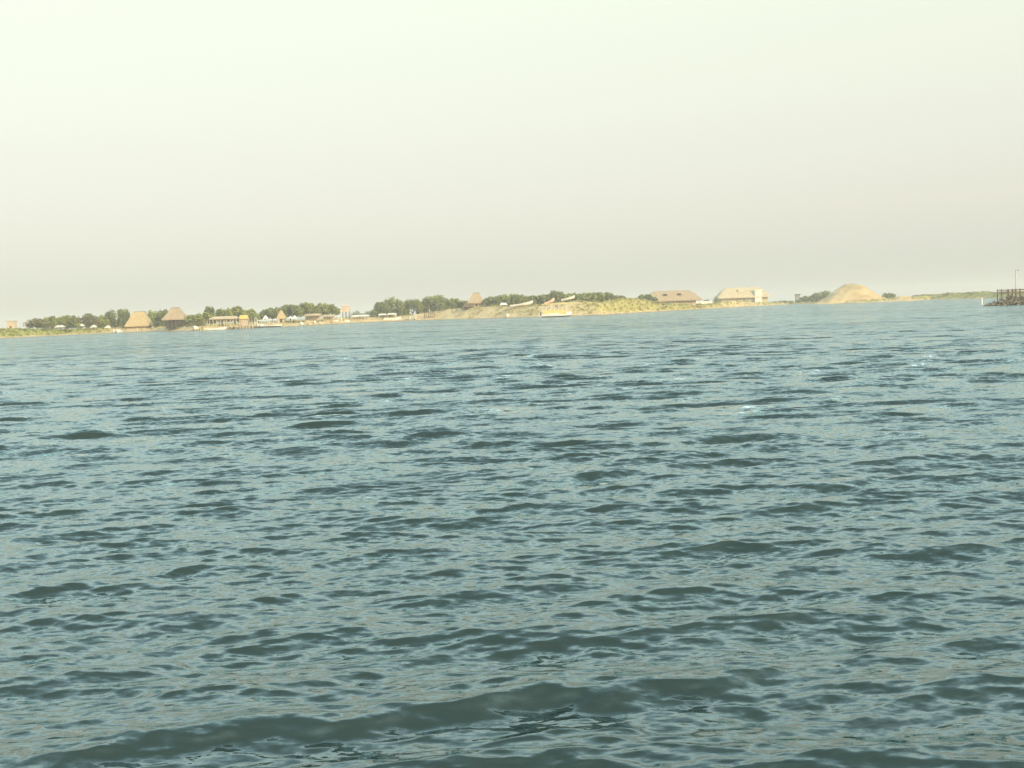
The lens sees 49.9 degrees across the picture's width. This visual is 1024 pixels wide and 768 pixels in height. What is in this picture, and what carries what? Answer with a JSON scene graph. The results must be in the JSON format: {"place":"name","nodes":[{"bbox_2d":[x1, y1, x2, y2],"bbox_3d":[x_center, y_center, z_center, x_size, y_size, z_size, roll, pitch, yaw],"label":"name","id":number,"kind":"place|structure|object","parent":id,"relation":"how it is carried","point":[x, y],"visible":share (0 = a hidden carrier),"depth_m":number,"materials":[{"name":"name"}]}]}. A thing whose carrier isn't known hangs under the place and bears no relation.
{"place":"outdoors","nodes":[
{"label":"outdoors","id":0,"kind":"place"},
{"bbox_2d":[0,296,1023,767],"bbox_3d":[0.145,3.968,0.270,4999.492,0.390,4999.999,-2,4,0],"label":"water","id":1,"kind":"structure","parent":0,"point":[774,536],"depth_m":18.92,"materials":[{"name":"teal liquid"}]},
{"bbox_2d":[205,327,226,329],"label":"skiff","id":2,"kind":"object","parent":1,"relation":"on","point":[222,328],"visible":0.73,"depth_m":426.23,"materials":[{"name":"white paint"}]},
{"bbox_2d":[228,325,259,328],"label":"wooden dock","id":3,"kind":"object","parent":1,"relation":"in","point":[244,325],"visible":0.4,"depth_m":451.34,"materials":[{"name":"brown wood"}]},
{"bbox_2d":[256,319,281,327],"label":"passenger boat","id":4,"kind":"object","parent":1,"relation":"on","point":[268,325],"visible":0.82,"depth_m":466.68,"materials":[{"name":"white paint"}]},
{"bbox_2d":[540,303,571,317],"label":"passenger boat","id":5,"kind":"object","parent":1,"relation":"on","point":[556,313],"visible":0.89,"depth_m":456.31,"materials":[{"name":"white paint"}]},
{"bbox_2d":[984,295,1023,305],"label":"rock mound","id":6,"kind":"object","parent":1,"relation":"in","point":[1014,300],"visible":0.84,"depth_m":302.88,"materials":[{"name":"grey stone"}]},
{"bbox_2d":[997,289,1023,300],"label":"wooden jetty","id":7,"kind":"object","parent":6,"relation":"on","point":[1008,293],"visible":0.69,"depth_m":303.32,"materials":[{"name":"brown wood"}]},
{"bbox_2d":[0,293,1023,337],"bbox_3d":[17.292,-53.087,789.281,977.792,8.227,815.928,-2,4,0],"label":"land","id":8,"kind":"structure","parent":0,"point":[449,314],"depth_m":526.37,"materials":[{"name":"beige sand"}]},
{"bbox_2d":[6,321,16,328],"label":"block house","id":9,"kind":"structure","parent":8,"relation":"on","point":[12,324],"depth_m":440.48,"materials":[{"name":"pink paint"}]},
{"bbox_2d":[23,318,51,328],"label":"tree","id":10,"kind":"object","parent":8,"relation":"on","point":[39,323],"visible":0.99,"depth_m":454.36,"materials":[{"name":"green plant"}]},
{"bbox_2d":[41,316,64,328],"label":"tree","id":11,"kind":"object","parent":8,"relation":"on","point":[53,320],"visible":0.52,"depth_m":466.28,"materials":[{"name":"green plant"}]},
{"bbox_2d":[0,327,108,336],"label":"green grass","id":12,"kind":"structure","parent":8,"relation":"on","point":[42,332],"depth_m":441.99,"materials":[{"name":"green plant"}]},
{"bbox_2d":[56,315,80,328],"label":"tree","id":13,"kind":"object","parent":8,"relation":"on","point":[69,321],"visible":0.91,"depth_m":468.92,"materials":[{"name":"green plant"}]},
{"bbox_2d":[76,313,100,327],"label":"tree","id":14,"kind":"object","parent":8,"relation":"on","point":[88,320],"visible":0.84,"depth_m":483.71,"materials":[{"name":"green plant"}]},
{"bbox_2d":[93,316,109,328],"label":"tree","id":15,"kind":"object","parent":8,"relation":"on","point":[104,322],"visible":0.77,"depth_m":487.96,"materials":[{"name":"green plant"}]},
{"bbox_2d":[98,309,129,327],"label":"tree","id":16,"kind":"object","parent":8,"relation":"on","point":[123,317],"visible":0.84,"depth_m":493.46,"materials":[{"name":"green plant"}]},
{"bbox_2d":[124,311,153,328],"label":"thatched hut","id":17,"kind":"object","parent":8,"relation":"on","point":[140,319],"visible":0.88,"depth_m":486.85,"materials":[{"name":"beige plant"}]},
{"bbox_2d":[145,310,157,326],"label":"tree","id":18,"kind":"object","parent":8,"relation":"on","point":[152,315],"visible":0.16,"depth_m":497.18,"materials":[{"name":"green plant"}]},
{"bbox_2d":[153,309,167,326],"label":"tree","id":19,"kind":"object","parent":8,"relation":"on","point":[160,315],"visible":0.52,"depth_m":480.81,"materials":[{"name":"green plant"}]},
{"bbox_2d":[161,307,186,328],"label":"thatched hut","id":20,"kind":"object","parent":8,"relation":"on","point":[173,317],"visible":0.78,"depth_m":453.26,"materials":[{"name":"beige plant"}]},
{"bbox_2d":[183,314,205,325],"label":"tree","id":21,"kind":"object","parent":8,"relation":"on","point":[188,319],"visible":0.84,"depth_m":443.87,"materials":[{"name":"green plant"}]},
{"bbox_2d":[186,321,205,326],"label":"shrub","id":22,"kind":"object","parent":8,"relation":"on","point":[198,324],"visible":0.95,"depth_m":434.05,"materials":[{"name":"green plant"}]},
{"bbox_2d":[198,312,217,323],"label":"tree","id":23,"kind":"object","parent":8,"relation":"on","point":[206,315],"visible":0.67,"depth_m":446.54,"materials":[{"name":"green plant"}]},
{"bbox_2d":[204,306,214,325],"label":"tree","id":24,"kind":"object","parent":8,"relation":"on","point":[209,310],"visible":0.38,"depth_m":456.78,"materials":[{"name":"green plant"}]},
{"bbox_2d":[215,308,232,324],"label":"tree","id":25,"kind":"object","parent":8,"relation":"on","point":[222,312],"visible":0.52,"depth_m":460.29,"materials":[{"name":"green plant"}]},
{"bbox_2d":[197,316,252,328],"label":"post shelter","id":26,"kind":"object","parent":8,"relation":"on","point":[230,318],"visible":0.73,"depth_m":444.81,"materials":[{"name":"brown wood"}]},
{"bbox_2d":[225,305,246,324],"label":"tree","id":27,"kind":"object","parent":8,"relation":"on","point":[237,311],"visible":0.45,"depth_m":475.74,"materials":[{"name":"green plant"}]},
{"bbox_2d":[239,315,248,324],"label":"kiosk","id":28,"kind":"object","parent":8,"relation":"on","point":[244,317],"visible":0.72,"depth_m":469.39,"materials":[{"name":"yellow fabric"}]},
{"bbox_2d":[237,308,260,323],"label":"tree","id":29,"kind":"object","parent":8,"relation":"on","point":[251,313],"visible":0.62,"depth_m":489.85,"materials":[{"name":"green plant"}]},
{"bbox_2d":[259,307,284,321],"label":"tree","id":30,"kind":"object","parent":8,"relation":"on","point":[270,312],"visible":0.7,"depth_m":495.28,"materials":[{"name":"green plant"}]},
{"bbox_2d":[276,310,286,322],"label":"thatched hut","id":31,"kind":"object","parent":8,"relation":"on","point":[281,317],"visible":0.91,"depth_m":486.75,"materials":[{"name":"beige plant"}]},
{"bbox_2d":[275,304,303,320],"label":"tree","id":32,"kind":"object","parent":8,"relation":"on","point":[292,310],"visible":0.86,"depth_m":498.21,"materials":[{"name":"green plant"}]},
{"bbox_2d":[296,302,321,319],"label":"tree","id":33,"kind":"object","parent":8,"relation":"on","point":[309,308],"visible":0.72,"depth_m":509.51,"materials":[{"name":"green plant"}]},
{"bbox_2d":[304,313,320,319],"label":"pavilion","id":34,"kind":"structure","parent":8,"relation":"on","point":[316,316],"depth_m":506.51,"materials":[{"name":"white paint"}]},
{"bbox_2d":[314,303,340,315],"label":"tree","id":35,"kind":"object","parent":8,"relation":"on","point":[327,309],"visible":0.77,"depth_m":530.60,"materials":[{"name":"green plant"}]},
{"bbox_2d":[321,314,333,319],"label":"pavilion","id":36,"kind":"structure","parent":8,"relation":"on","point":[330,317],"depth_m":525.94,"materials":[{"name":"white paint"}]},
{"bbox_2d":[341,305,349,318],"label":"stilt cabin","id":37,"kind":"object","parent":8,"relation":"on","point":[345,308],"visible":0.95,"depth_m":551.53,"materials":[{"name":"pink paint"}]},
{"bbox_2d":[350,310,363,317],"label":"shrub","id":38,"kind":"object","parent":8,"relation":"on","point":[355,313],"visible":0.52,"depth_m":567.77,"materials":[{"name":"green plant"}]},
{"bbox_2d":[351,315,369,319],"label":"long canopy","id":39,"kind":"object","parent":8,"relation":"on","point":[358,316],"visible":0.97,"depth_m":556.23,"materials":[{"name":"white paint"}]},
{"bbox_2d":[364,310,375,316],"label":"shrub","id":40,"kind":"object","parent":8,"relation":"on","point":[367,313],"visible":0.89,"depth_m":570.42,"materials":[{"name":"green plant"}]},
{"bbox_2d":[371,301,391,316],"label":"tree","id":41,"kind":"object","parent":8,"relation":"on","point":[384,307],"visible":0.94,"depth_m":569.31,"materials":[{"name":"green plant"}]},
{"bbox_2d":[383,317,400,319],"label":"skiff","id":42,"kind":"object","parent":8,"relation":"on","point":[398,318],"visible":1,"depth_m":558.51,"materials":[{"name":"white paint"}]},
{"bbox_2d":[380,296,409,315],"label":"tree","id":43,"kind":"object","parent":8,"relation":"on","point":[397,304],"visible":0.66,"depth_m":576.13,"materials":[{"name":"green plant"}]},
{"bbox_2d":[398,298,429,315],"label":"tree","id":44,"kind":"object","parent":8,"relation":"on","point":[412,304],"visible":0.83,"depth_m":579.14,"materials":[{"name":"green plant"}]},
{"bbox_2d":[416,294,446,312],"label":"tree","id":45,"kind":"object","parent":8,"relation":"on","point":[431,301],"visible":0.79,"depth_m":574.64,"materials":[{"name":"green plant"}]},
{"bbox_2d":[440,298,460,309],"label":"tree","id":46,"kind":"object","parent":8,"relation":"on","point":[449,303],"visible":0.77,"depth_m":565.80,"materials":[{"name":"green plant"}]},
{"bbox_2d":[452,300,467,307],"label":"tree","id":47,"kind":"object","parent":8,"relation":"on","point":[458,304],"visible":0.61,"depth_m":562.15,"materials":[{"name":"green plant"}]},
{"bbox_2d":[462,303,473,309],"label":"thatched hut","id":48,"kind":"object","parent":8,"relation":"on","point":[467,305],"visible":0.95,"depth_m":545.83,"materials":[{"name":"brown wood"}]},
{"bbox_2d":[468,293,482,306],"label":"thatched hut","id":49,"kind":"object","parent":8,"relation":"on","point":[476,299],"visible":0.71,"depth_m":550.46,"materials":[{"name":"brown wood"}]},
{"bbox_2d":[482,296,496,304],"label":"tree","id":50,"kind":"object","parent":8,"relation":"on","point":[489,300],"visible":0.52,"depth_m":548.62,"materials":[{"name":"green plant"}]},
{"bbox_2d":[493,293,511,305],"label":"tree","id":51,"kind":"object","parent":8,"relation":"on","point":[504,298],"visible":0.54,"depth_m":541.17,"materials":[{"name":"green plant"}]},
{"bbox_2d":[507,294,524,305],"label":"tree","id":52,"kind":"object","parent":8,"relation":"on","point":[513,299],"visible":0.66,"depth_m":533.96,"materials":[{"name":"green plant"}]},
{"bbox_2d":[509,300,532,307],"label":"skiff","id":53,"kind":"object","parent":8,"relation":"on","point":[525,303],"visible":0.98,"depth_m":513.70,"materials":[{"name":"white paint"}]},
{"bbox_2d":[518,295,538,305],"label":"tree","id":54,"kind":"object","parent":8,"relation":"on","point":[527,299],"visible":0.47,"depth_m":522.08,"materials":[{"name":"green plant"}]},
{"bbox_2d":[59,291,1023,333],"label":"dry grass","id":55,"kind":"structure","parent":8,"relation":"on","point":[612,301],"depth_m":547.96,"materials":[{"name":"plant"}]},
{"bbox_2d":[533,294,550,305],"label":"tree","id":56,"kind":"object","parent":8,"relation":"on","point":[541,298],"visible":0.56,"depth_m":520.09,"materials":[{"name":"green plant"}]},
{"bbox_2d":[543,298,554,304],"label":"skiff","id":57,"kind":"object","parent":8,"relation":"on","point":[550,301],"visible":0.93,"depth_m":499.75,"materials":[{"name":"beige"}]},
{"bbox_2d":[546,290,564,302],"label":"tree","id":58,"kind":"object","parent":8,"relation":"on","point":[555,295],"visible":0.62,"depth_m":518.55,"materials":[{"name":"green plant"}]},
{"bbox_2d":[560,295,574,300],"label":"skiff","id":59,"kind":"object","parent":8,"relation":"on","point":[569,298],"visible":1,"depth_m":497.45,"materials":[{"name":"white paint"}]},
{"bbox_2d":[561,293,580,301],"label":"tree","id":60,"kind":"object","parent":8,"relation":"on","point":[570,295],"visible":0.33,"depth_m":516.89,"materials":[{"name":"green plant"}]},
{"bbox_2d":[576,292,601,300],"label":"tree","id":61,"kind":"object","parent":8,"relation":"on","point":[590,297],"visible":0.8,"depth_m":511.37,"materials":[{"name":"green plant"}]},
{"bbox_2d":[596,292,617,300],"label":"tree","id":62,"kind":"object","parent":8,"relation":"on","point":[606,296],"visible":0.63,"depth_m":513.92,"materials":[{"name":"green plant"}]},
{"bbox_2d":[637,294,657,300],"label":"tree","id":63,"kind":"object","parent":8,"relation":"on","point":[646,297],"visible":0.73,"depth_m":571.62,"materials":[{"name":"green plant"}]},
{"bbox_2d":[649,290,702,305],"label":"thatched hall","id":64,"kind":"structure","parent":8,"relation":"on","point":[682,297],"depth_m":618.70,"materials":[{"name":"beige paint"}]},
{"bbox_2d":[696,301,711,303],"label":"wall","id":65,"kind":"structure","parent":8,"relation":"on","point":[702,302],"depth_m":650.65,"materials":[{"name":"white paint"}]},
{"bbox_2d":[712,296,720,302],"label":"shrub","id":66,"kind":"object","parent":8,"relation":"on","point":[716,299],"visible":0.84,"depth_m":737.25,"materials":[{"name":"green plant"}]},
{"bbox_2d":[714,287,770,302],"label":"hotel","id":67,"kind":"structure","parent":8,"relation":"on","point":[754,294],"depth_m":875.89,"materials":[{"name":"beige paint"}]},
{"bbox_2d":[774,300,793,302],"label":"shrub","id":68,"kind":"object","parent":8,"relation":"on","point":[784,301],"visible":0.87,"depth_m":798.99,"materials":[{"name":"green plant"}]},
{"bbox_2d":[794,294,800,302],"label":"concrete tower","id":69,"kind":"structure","parent":8,"relation":"on","point":[797,296],"depth_m":808.26,"materials":[{"name":"grey concrete"}]},
{"bbox_2d":[796,295,818,302],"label":"tree","id":70,"kind":"object","parent":8,"relation":"on","point":[804,299],"visible":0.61,"depth_m":787.92,"materials":[{"name":"green plant"}]},
{"bbox_2d":[810,290,830,301],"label":"tree","id":71,"kind":"object","parent":8,"relation":"on","point":[815,297],"visible":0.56,"depth_m":748.19,"materials":[{"name":"green plant"}]},
{"bbox_2d":[882,293,896,297],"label":"tree","id":72,"kind":"object","parent":8,"relation":"on","point":[888,295],"visible":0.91,"depth_m":725.37,"materials":[{"name":"green plant"}]},
{"bbox_2d":[962,291,991,293],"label":"shrub","id":73,"kind":"object","parent":8,"relation":"on","point":[975,292],"visible":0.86,"depth_m":670.89,"materials":[{"name":"green plant"}]},
{"bbox_2d":[0,0,1023,328],"label":"sky","id":74,"kind":"structure","parent":0,"point":[191,156],"materials":[{"name":"white"}]},
{"bbox_2d":[814,283,884,303],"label":"sand hill","id":75,"kind":"structure","parent":0,"point":[846,292],"depth_m":682.83,"materials":[{"name":"beige sand"}]},
{"bbox_2d":[894,296,913,300],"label":"sand hill","id":76,"kind":"structure","parent":0,"point":[906,298],"depth_m":682.78,"materials":[{"name":"beige sand"}]}
]}

